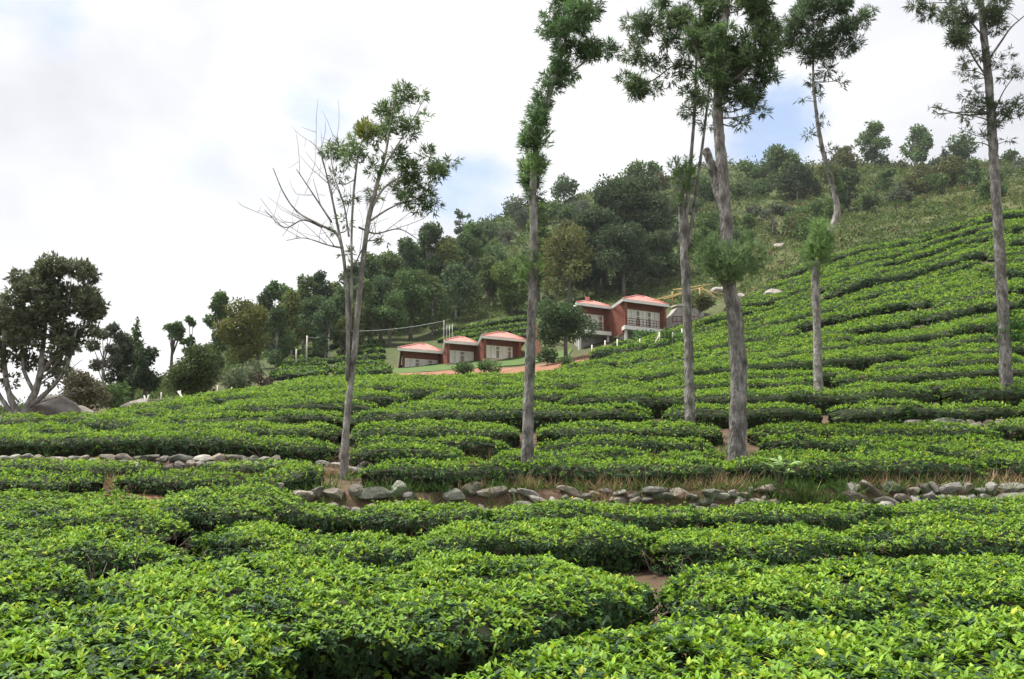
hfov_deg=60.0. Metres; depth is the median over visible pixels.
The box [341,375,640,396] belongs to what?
tea hedge
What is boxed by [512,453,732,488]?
tea hedge
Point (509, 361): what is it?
lawn
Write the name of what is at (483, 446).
tea hedge
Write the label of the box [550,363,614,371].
tea hedge
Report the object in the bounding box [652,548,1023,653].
tea hedge
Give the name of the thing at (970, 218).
tea hedge
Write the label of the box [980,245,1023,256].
tea hedge
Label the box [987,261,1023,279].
tea hedge
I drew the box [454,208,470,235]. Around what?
hill tree
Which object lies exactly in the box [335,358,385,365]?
tea hedge
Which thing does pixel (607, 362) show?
tea hedge
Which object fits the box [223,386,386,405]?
tea hedge
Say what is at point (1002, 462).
tea hedge
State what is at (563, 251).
hill tree
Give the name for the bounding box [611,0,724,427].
silver oak tree
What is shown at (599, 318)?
window
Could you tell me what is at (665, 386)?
tea hedge
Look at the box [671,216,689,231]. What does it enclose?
hill tree
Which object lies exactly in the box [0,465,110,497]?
tea hedge
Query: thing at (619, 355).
tea hedge
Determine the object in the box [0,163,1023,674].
ground
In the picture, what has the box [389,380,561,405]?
tea hedge
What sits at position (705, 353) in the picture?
tea hedge
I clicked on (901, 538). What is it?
tea hedge
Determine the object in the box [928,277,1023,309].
tea hedge
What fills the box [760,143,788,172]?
hill tree
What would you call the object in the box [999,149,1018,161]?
hill tree
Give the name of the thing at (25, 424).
tea hedge
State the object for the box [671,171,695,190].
shrub
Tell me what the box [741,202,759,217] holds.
shrub
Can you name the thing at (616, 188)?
hill tree
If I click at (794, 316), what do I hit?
tea hedge
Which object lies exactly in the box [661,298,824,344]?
tea hedge
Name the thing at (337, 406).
tea hedge
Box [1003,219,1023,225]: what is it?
tea hedge
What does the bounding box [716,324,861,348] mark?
tea hedge
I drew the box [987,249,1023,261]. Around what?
tea hedge
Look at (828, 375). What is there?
tea hedge
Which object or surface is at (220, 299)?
hill tree
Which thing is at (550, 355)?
shrub
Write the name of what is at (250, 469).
tea hedge
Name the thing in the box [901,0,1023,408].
silver oak tree
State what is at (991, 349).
tea hedge
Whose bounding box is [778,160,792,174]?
shrub
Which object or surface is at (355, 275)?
hill tree
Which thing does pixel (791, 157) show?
hill tree
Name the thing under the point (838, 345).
tea hedge
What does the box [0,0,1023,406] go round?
sky
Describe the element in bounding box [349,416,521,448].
tea hedge
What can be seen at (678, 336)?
shrub
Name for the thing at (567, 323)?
hill tree
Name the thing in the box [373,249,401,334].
hill tree
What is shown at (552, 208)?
hill tree
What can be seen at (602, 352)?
tea hedge
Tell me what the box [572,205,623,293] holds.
hill tree
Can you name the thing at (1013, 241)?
tea hedge
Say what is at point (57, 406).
boulder
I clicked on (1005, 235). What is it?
tea hedge
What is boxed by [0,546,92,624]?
tea hedge
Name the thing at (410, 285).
hill tree
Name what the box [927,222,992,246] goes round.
tea hedge
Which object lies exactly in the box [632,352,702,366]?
tea hedge
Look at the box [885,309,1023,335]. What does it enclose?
tea hedge
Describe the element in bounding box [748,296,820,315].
tea hedge
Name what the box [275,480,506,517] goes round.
dry stone wall
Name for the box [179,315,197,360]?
hill tree
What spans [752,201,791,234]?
hill tree
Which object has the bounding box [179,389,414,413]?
tea hedge
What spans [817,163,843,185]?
hill tree
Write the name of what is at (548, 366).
earth bank
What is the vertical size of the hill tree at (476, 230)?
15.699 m
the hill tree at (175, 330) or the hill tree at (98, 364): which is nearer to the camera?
the hill tree at (98, 364)
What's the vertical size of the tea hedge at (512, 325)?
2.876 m
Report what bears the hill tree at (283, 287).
on the ground at (428, 337)
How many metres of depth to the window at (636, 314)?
102.27 m
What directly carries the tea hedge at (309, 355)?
on the ground at (428, 337)
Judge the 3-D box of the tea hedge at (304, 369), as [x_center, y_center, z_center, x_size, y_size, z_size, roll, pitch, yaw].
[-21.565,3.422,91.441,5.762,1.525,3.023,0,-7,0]
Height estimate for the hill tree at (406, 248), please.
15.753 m
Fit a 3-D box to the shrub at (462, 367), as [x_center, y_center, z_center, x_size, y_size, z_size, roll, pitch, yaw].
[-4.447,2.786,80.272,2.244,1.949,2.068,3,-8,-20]
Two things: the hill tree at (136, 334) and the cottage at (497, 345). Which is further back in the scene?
the cottage at (497, 345)
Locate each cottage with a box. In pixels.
[396,324,540,367]
[573,295,669,349]
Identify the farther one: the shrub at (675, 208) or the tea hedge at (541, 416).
the shrub at (675, 208)
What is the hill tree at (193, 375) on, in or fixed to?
on the ground at (428, 337)
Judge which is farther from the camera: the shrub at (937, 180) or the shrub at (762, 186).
the shrub at (762, 186)
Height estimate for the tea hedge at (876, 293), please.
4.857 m
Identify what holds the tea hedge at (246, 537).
on the ground at (428, 337)
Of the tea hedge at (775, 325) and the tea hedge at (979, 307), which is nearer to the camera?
the tea hedge at (979, 307)
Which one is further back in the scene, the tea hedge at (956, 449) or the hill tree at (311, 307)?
the hill tree at (311, 307)
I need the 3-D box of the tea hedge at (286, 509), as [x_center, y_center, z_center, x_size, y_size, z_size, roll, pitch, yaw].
[-4.098,2.811,14.500,3.609,0.998,1.632,0,-7,0]
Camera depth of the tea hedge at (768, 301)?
101.65 m
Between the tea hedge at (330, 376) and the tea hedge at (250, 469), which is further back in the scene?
the tea hedge at (330, 376)
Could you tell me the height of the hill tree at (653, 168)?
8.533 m
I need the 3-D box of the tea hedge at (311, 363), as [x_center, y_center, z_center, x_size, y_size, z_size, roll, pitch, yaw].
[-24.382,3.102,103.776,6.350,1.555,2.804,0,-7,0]
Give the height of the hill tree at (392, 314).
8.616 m
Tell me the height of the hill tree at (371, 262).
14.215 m
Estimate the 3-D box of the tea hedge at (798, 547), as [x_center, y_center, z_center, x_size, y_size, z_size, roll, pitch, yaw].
[3.139,2.780,11.746,2.998,0.772,2.189,0,-7,0]
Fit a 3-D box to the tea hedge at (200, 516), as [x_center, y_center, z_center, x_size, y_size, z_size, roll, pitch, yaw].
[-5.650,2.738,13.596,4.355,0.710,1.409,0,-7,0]
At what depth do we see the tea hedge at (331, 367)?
97.18 m
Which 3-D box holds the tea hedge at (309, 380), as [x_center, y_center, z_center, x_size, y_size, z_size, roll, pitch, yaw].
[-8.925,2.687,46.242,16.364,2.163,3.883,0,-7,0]
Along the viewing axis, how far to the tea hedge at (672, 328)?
95.06 m
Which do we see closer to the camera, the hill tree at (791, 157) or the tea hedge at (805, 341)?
the tea hedge at (805, 341)
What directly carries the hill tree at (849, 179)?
on the ground at (428, 337)
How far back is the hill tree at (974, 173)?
206.66 m
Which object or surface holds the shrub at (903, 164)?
on the ground at (428, 337)
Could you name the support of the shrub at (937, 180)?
on the ground at (428, 337)
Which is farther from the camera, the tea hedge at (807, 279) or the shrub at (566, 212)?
the shrub at (566, 212)
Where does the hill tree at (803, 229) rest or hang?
on the ground at (428, 337)
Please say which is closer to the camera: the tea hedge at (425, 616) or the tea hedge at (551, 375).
the tea hedge at (425, 616)
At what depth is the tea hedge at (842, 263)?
114.18 m
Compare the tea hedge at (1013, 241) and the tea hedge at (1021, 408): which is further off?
the tea hedge at (1013, 241)
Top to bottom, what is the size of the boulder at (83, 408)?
1.082 m
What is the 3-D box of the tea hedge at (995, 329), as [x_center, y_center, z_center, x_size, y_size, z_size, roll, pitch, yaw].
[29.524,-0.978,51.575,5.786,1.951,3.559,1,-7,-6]
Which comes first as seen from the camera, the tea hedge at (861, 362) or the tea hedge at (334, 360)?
the tea hedge at (861, 362)
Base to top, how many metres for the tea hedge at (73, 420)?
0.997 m
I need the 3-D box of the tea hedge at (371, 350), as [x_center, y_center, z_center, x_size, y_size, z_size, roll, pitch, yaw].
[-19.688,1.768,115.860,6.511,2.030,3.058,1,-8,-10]
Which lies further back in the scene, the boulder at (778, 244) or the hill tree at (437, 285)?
the boulder at (778, 244)
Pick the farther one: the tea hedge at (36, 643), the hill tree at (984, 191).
the hill tree at (984, 191)
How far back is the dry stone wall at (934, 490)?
15.43 m
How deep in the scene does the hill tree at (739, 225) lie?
167.84 m
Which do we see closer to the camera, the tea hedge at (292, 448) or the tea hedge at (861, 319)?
the tea hedge at (292, 448)
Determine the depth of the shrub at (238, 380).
63.74 m
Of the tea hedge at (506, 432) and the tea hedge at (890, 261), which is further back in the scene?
the tea hedge at (890, 261)
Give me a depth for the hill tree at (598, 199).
153.40 m
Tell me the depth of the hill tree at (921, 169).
231.62 m
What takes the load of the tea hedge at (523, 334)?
on the ground at (428, 337)
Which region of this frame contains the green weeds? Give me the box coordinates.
[22,440,1023,513]
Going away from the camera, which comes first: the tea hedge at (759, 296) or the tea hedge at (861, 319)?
the tea hedge at (861, 319)
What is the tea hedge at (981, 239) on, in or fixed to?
on the ground at (428, 337)
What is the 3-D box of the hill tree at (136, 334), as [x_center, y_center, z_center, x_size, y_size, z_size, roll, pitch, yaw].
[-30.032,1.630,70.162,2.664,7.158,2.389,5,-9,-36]
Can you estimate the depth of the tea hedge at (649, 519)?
13.94 m
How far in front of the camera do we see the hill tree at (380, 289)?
127.13 m
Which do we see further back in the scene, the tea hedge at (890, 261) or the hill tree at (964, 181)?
the hill tree at (964, 181)
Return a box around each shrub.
[98,380,131,411]
[218,359,266,388]
[252,371,275,386]
[451,360,475,374]
[476,358,502,373]
[477,216,514,243]
[482,249,505,261]
[495,227,515,243]
[501,202,515,217]
[520,245,552,269]
[535,346,558,364]
[556,201,575,223]
[557,356,575,366]
[567,197,591,215]
[632,329,655,339]
[660,327,694,343]
[666,196,678,215]
[666,227,678,244]
[671,167,701,186]
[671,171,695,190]
[689,198,707,212]
[691,171,714,200]
[705,184,713,196]
[729,178,757,198]
[733,228,751,244]
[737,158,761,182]
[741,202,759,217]
[749,172,776,198]
[758,162,775,178]
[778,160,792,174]
[787,177,809,193]
[857,191,881,212]
[874,168,896,191]
[883,180,915,205]
[892,159,907,168]
[921,172,949,191]
[926,156,945,173]
[975,178,1009,200]
[981,170,1005,181]
[1011,154,1023,169]
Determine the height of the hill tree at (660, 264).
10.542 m
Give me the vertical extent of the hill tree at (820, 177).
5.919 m
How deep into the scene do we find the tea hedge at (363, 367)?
91.19 m
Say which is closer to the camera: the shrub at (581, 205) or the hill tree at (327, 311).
the hill tree at (327, 311)
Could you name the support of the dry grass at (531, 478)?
on the ground at (428, 337)
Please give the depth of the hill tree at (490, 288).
151.50 m
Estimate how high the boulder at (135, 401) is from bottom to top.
1.194 m
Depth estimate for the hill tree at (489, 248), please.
193.69 m
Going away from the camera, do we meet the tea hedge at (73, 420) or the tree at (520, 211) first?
the tea hedge at (73, 420)
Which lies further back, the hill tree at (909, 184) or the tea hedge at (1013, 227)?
the hill tree at (909, 184)
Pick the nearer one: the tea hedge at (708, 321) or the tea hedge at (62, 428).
the tea hedge at (62, 428)
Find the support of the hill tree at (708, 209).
on the ground at (428, 337)
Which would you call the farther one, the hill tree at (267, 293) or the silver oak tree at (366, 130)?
the hill tree at (267, 293)
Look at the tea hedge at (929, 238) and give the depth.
121.88 m
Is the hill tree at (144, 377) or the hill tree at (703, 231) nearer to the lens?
the hill tree at (144, 377)
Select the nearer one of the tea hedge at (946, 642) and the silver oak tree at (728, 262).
the tea hedge at (946, 642)
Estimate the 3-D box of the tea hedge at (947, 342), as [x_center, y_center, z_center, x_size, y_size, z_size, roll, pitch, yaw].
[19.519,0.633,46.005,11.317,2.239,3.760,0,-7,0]
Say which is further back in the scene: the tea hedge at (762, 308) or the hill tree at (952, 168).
the hill tree at (952, 168)
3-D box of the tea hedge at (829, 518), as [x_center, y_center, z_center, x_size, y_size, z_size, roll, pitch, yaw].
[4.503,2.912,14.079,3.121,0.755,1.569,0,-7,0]
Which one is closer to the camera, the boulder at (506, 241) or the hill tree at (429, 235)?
the hill tree at (429, 235)
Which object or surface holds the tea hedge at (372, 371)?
on the ground at (428, 337)
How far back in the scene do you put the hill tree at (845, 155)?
250.03 m
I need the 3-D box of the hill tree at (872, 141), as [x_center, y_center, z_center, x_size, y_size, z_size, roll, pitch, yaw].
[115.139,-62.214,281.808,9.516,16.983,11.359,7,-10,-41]
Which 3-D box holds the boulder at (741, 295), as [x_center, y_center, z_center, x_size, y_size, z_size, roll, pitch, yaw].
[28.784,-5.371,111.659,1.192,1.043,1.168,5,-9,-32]
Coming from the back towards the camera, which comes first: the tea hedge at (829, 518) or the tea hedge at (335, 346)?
the tea hedge at (335, 346)
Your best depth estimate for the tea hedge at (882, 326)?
60.57 m
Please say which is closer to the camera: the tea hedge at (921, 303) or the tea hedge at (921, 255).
the tea hedge at (921, 303)
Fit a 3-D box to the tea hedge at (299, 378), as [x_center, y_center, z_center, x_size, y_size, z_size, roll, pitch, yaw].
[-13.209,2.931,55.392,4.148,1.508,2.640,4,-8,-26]
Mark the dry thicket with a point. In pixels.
(85, 381)
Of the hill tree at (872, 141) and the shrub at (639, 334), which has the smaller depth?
the shrub at (639, 334)
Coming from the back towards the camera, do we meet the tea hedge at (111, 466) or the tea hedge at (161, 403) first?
the tea hedge at (161, 403)
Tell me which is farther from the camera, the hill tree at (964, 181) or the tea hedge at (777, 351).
the hill tree at (964, 181)
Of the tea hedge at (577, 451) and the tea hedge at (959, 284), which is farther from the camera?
the tea hedge at (959, 284)
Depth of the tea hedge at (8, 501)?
14.72 m
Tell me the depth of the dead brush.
9.54 m
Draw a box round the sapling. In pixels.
[763,455,801,491]
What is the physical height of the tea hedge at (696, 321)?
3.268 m
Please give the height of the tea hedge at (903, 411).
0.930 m
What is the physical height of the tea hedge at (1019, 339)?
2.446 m
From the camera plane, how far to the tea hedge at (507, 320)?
134.50 m
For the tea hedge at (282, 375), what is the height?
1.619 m
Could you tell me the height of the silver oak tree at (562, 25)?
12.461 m
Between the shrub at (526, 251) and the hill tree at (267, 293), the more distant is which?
the shrub at (526, 251)
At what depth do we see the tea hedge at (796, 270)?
119.18 m
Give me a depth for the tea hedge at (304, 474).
15.85 m
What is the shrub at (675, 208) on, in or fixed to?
on the ground at (428, 337)
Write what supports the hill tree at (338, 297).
on the ground at (428, 337)
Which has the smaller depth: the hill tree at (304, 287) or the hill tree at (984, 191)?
the hill tree at (304, 287)
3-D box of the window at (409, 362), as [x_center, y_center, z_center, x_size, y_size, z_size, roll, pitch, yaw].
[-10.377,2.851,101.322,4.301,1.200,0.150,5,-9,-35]
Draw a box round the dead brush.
[66,534,147,595]
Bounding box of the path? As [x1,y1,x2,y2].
[45,493,162,506]
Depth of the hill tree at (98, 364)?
64.15 m
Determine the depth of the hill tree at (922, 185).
195.84 m
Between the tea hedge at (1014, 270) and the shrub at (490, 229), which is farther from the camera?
the shrub at (490, 229)
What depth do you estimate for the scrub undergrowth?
156.96 m
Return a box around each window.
[405,358,437,366]
[450,350,473,362]
[486,345,511,358]
[581,313,603,329]
[627,309,659,327]
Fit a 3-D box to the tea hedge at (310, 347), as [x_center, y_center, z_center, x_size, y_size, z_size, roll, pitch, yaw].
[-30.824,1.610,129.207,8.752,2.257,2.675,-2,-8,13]
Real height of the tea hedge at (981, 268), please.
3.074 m
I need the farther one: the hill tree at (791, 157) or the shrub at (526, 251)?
the hill tree at (791, 157)
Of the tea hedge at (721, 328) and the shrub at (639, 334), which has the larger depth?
the shrub at (639, 334)
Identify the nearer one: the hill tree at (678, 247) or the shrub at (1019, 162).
the hill tree at (678, 247)
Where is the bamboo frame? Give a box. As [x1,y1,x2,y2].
[652,284,724,304]
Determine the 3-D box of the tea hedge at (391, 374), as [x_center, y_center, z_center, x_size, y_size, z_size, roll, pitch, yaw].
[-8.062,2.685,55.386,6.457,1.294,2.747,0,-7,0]
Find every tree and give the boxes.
[0,250,112,415]
[84,321,130,406]
[104,335,136,399]
[115,316,147,400]
[124,345,163,397]
[161,341,223,395]
[162,320,185,383]
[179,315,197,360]
[202,289,230,381]
[210,297,271,366]
[238,77,465,479]
[247,305,269,367]
[256,279,282,362]
[261,303,296,368]
[273,283,298,354]
[278,288,311,359]
[295,273,314,350]
[297,294,327,354]
[307,269,335,327]
[308,297,341,357]
[324,285,355,353]
[327,281,349,344]
[333,302,365,350]
[338,260,368,293]
[349,277,381,344]
[358,251,386,340]
[368,273,397,342]
[369,289,408,345]
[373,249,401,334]
[388,266,436,339]
[394,236,425,307]
[414,221,449,298]
[418,273,454,334]
[433,235,462,307]
[436,260,479,321]
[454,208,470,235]
[454,232,482,306]
[462,219,488,285]
[475,254,503,308]
[476,236,510,260]
[490,257,527,313]
[503,193,529,226]
[509,0,625,465]
[525,200,553,300]
[536,297,601,357]
[538,222,594,302]
[544,197,563,222]
[549,173,579,205]
[556,217,573,231]
[563,252,605,299]
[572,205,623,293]
[585,185,624,288]
[591,221,649,296]
[593,173,650,287]
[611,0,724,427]
[617,158,652,179]
[621,172,664,284]
[628,188,675,284]
[641,228,680,289]
[643,160,664,183]
[652,170,668,188]
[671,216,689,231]
[675,242,690,255]
[676,0,788,464]
[691,293,716,321]
[692,225,713,243]
[693,208,737,230]
[695,204,718,224]
[695,210,719,235]
[714,215,740,233]
[733,224,745,242]
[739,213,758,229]
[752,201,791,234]
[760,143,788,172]
[767,161,823,200]
[772,148,798,171]
[773,0,881,395]
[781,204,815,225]
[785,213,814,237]
[791,215,819,239]
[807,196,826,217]
[809,174,823,194]
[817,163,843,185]
[823,197,844,218]
[828,166,861,210]
[830,144,854,161]
[832,145,861,172]
[854,120,892,165]
[898,173,921,194]
[899,123,933,164]
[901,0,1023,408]
[908,162,932,181]
[918,177,931,193]
[928,154,965,187]
[939,146,950,163]
[944,132,979,163]
[957,174,969,186]
[958,156,984,184]
[974,178,1001,199]
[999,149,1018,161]
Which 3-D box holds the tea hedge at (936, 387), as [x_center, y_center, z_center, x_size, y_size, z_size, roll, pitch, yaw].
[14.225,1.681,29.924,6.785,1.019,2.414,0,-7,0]
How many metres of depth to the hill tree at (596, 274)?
143.98 m
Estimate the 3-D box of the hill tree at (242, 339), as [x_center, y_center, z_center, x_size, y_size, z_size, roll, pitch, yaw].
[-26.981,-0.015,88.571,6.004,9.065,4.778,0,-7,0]
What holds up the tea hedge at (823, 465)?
on the ground at (428, 337)
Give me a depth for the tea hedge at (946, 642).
5.34 m
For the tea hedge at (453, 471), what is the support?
on the ground at (428, 337)
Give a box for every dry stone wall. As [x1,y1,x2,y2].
[0,453,280,474]
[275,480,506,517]
[316,460,370,474]
[477,484,781,516]
[841,479,1023,512]
[904,418,1018,429]
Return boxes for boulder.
[27,395,81,420]
[76,405,94,417]
[119,398,148,408]
[502,237,508,243]
[710,287,722,295]
[737,293,745,298]
[763,289,780,294]
[773,243,783,248]
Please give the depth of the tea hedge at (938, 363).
36.50 m
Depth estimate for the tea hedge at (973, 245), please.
97.90 m
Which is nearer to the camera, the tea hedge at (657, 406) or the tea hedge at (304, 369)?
the tea hedge at (657, 406)
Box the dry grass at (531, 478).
[88,446,1023,505]
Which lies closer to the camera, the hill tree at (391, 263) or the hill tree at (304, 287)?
the hill tree at (304, 287)
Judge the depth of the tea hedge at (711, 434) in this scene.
21.48 m
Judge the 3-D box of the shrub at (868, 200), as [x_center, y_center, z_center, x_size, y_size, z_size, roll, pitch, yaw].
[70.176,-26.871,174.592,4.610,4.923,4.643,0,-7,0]
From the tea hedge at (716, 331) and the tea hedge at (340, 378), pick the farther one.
the tea hedge at (716, 331)
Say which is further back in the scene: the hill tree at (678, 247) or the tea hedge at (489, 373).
the hill tree at (678, 247)
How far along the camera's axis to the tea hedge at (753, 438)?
21.21 m
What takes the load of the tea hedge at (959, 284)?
on the ground at (428, 337)
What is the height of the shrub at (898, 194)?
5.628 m
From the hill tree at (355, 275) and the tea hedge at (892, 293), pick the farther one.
the hill tree at (355, 275)
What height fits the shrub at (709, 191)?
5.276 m
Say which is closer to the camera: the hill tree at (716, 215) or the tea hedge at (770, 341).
the tea hedge at (770, 341)
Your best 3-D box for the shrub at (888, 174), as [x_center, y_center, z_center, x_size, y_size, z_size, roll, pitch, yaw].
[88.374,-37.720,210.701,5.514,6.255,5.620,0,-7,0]
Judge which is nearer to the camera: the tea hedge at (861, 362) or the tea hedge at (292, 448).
the tea hedge at (292, 448)
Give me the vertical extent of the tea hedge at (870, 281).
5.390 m
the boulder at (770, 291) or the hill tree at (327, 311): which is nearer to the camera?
the boulder at (770, 291)
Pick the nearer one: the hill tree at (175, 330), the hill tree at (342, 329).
the hill tree at (175, 330)
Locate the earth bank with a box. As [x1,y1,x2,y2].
[394,354,588,375]
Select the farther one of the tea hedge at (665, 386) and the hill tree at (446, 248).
the hill tree at (446, 248)
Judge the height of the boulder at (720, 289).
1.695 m
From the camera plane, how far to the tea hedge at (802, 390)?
29.58 m
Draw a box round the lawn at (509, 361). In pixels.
[392,348,572,372]
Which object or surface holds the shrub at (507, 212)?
on the ground at (428, 337)
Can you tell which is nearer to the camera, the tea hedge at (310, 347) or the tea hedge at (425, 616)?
the tea hedge at (425, 616)
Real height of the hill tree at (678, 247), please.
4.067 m
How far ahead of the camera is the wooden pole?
108.77 m
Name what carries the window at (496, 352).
in the cottage at (497, 345)
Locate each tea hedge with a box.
[0,410,146,427]
[0,418,67,432]
[0,421,104,438]
[0,426,288,457]
[0,455,164,482]
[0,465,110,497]
[0,485,148,512]
[0,494,277,537]
[0,509,46,542]
[0,519,191,580]
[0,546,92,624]
[0,598,299,678]
[33,501,193,550]
[64,543,671,678]
[68,405,343,436]
[96,405,173,421]
[108,417,342,445]
[111,466,251,495]
[120,395,215,413]
[148,393,376,421]
[154,480,365,540]
[156,391,226,406]
[167,380,337,406]
[178,519,437,579]
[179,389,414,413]
[190,371,487,398]
[193,454,312,477]
[221,373,501,394]
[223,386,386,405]
[233,375,559,397]
[238,460,325,494]
[259,432,340,463]
[267,364,329,373]
[268,352,327,364]
[268,368,328,379]
[269,376,328,385]
[274,349,326,357]
[274,356,327,366]
[275,366,329,372]
[280,360,329,366]
[283,372,393,381]
[295,344,326,351]
[326,352,386,363]
[328,361,393,371]
[329,338,385,348]
[331,367,393,375]
[332,364,393,374]
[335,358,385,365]
[336,342,385,352]
[337,347,385,357]
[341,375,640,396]
[342,371,421,377]
[346,497,493,544]
[349,400,652,432]
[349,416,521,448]
[349,438,465,467]
[350,431,512,459]
[355,454,531,492]
[383,395,560,413]
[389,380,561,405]
[409,514,661,576]
[421,385,647,409]
[432,598,1023,678]
[436,325,526,342]
[448,314,526,332]
[450,320,526,335]
[451,370,523,378]
[468,332,525,341]
[478,496,714,538]
[491,443,658,467]
[496,355,769,381]
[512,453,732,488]
[534,418,725,445]
[534,432,712,457]
[535,340,858,376]
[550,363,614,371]
[555,367,620,373]
[557,381,935,417]
[560,353,657,369]
[568,348,911,383]
[574,375,823,396]
[589,337,670,359]
[600,324,753,361]
[604,327,747,359]
[608,347,662,359]
[612,313,726,345]
[615,327,803,368]
[615,332,753,361]
[617,341,771,369]
[618,341,705,363]
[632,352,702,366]
[642,520,867,579]
[643,365,860,387]
[652,324,682,334]
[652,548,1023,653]
[654,383,832,397]
[655,446,725,465]
[656,344,846,367]
[660,401,824,427]
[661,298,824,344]
[668,329,748,350]
[677,297,840,342]
[692,305,762,323]
[700,499,893,538]
[709,332,861,356]
[710,293,810,316]
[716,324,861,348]
[718,298,909,339]
[722,447,991,486]
[723,260,884,311]
[739,290,785,301]
[745,267,851,296]
[746,418,1004,445]
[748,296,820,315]
[751,445,830,462]
[753,284,914,325]
[753,294,868,329]
[758,431,1012,459]
[759,313,821,330]
[762,241,929,290]
[773,254,857,283]
[773,266,888,304]
[777,316,914,345]
[780,238,912,279]
[785,331,995,362]
[796,258,896,286]
[807,233,945,269]
[812,299,909,322]
[812,308,927,329]
[819,243,969,294]
[821,267,917,300]
[825,396,1021,427]
[829,248,986,298]
[829,362,1023,389]
[833,271,988,311]
[833,375,1023,401]
[836,509,1023,575]
[848,246,923,266]
[848,321,965,349]
[851,436,1023,463]
[853,313,1023,350]
[856,259,982,294]
[864,351,1023,376]
[865,293,995,324]
[876,493,1023,529]
[877,270,980,299]
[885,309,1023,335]
[894,244,952,264]
[898,218,1023,251]
[898,263,992,290]
[899,235,973,263]
[903,276,1020,310]
[908,275,991,300]
[908,341,1023,362]
[917,210,1023,239]
[917,242,980,261]
[919,293,1023,327]
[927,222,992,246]
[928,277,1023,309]
[934,381,1023,408]
[945,209,1021,226]
[952,235,1023,256]
[958,209,1023,228]
[964,229,1011,244]
[967,312,1023,334]
[970,449,1023,482]
[974,222,1023,236]
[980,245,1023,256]
[984,415,1023,440]
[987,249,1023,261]
[987,260,1023,271]
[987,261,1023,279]
[988,232,1023,241]
[994,254,1023,265]
[996,329,1023,346]
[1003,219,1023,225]
[1015,399,1023,417]
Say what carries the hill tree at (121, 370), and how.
on the ground at (428, 337)
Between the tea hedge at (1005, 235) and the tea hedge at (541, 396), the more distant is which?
the tea hedge at (1005, 235)
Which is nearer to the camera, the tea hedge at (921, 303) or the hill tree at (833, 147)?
the tea hedge at (921, 303)
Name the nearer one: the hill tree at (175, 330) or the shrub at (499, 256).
the hill tree at (175, 330)
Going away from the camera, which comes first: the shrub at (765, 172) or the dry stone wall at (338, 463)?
the dry stone wall at (338, 463)
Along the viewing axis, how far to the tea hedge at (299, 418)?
23.70 m
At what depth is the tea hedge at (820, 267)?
118.25 m
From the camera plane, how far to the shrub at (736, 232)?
162.38 m
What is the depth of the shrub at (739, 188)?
225.69 m
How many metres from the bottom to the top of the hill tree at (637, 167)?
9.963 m
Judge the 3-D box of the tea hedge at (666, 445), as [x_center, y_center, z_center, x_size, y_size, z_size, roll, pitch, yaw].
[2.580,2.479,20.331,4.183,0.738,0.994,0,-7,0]
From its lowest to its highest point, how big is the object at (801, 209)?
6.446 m
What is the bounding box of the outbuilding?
[666,304,703,327]
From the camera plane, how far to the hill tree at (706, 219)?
181.38 m
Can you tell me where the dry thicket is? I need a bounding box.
[58,368,113,410]
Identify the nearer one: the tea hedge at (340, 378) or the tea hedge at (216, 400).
the tea hedge at (216, 400)
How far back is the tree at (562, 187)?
268.68 m
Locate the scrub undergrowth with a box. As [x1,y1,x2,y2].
[0,155,1023,414]
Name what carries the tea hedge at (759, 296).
on the ground at (428, 337)
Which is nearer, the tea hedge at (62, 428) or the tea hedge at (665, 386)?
the tea hedge at (62, 428)
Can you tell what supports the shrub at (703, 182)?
on the ground at (428, 337)
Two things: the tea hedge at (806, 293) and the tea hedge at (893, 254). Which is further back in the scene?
the tea hedge at (893, 254)
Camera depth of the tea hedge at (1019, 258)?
80.89 m
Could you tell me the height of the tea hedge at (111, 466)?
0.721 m
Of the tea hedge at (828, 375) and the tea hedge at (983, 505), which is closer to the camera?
the tea hedge at (983, 505)
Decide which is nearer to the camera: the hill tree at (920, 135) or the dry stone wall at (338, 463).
the dry stone wall at (338, 463)
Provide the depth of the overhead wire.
109.65 m
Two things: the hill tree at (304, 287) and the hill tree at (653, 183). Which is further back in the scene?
the hill tree at (653, 183)
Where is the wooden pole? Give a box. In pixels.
[306,336,307,362]
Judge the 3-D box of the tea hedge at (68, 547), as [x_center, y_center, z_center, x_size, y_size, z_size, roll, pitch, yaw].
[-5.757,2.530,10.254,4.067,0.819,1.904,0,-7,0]
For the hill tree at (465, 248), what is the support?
on the ground at (428, 337)
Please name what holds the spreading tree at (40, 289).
on the ground at (428, 337)
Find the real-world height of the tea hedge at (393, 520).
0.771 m
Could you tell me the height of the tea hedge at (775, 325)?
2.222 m
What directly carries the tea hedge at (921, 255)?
on the ground at (428, 337)
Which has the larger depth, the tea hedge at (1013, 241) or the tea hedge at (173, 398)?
the tea hedge at (1013, 241)
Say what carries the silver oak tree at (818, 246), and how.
on the ground at (428, 337)
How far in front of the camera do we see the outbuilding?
104.33 m
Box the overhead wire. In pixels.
[309,321,441,337]
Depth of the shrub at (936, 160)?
244.55 m
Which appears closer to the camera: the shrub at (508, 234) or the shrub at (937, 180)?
the shrub at (937, 180)
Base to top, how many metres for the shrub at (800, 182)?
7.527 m

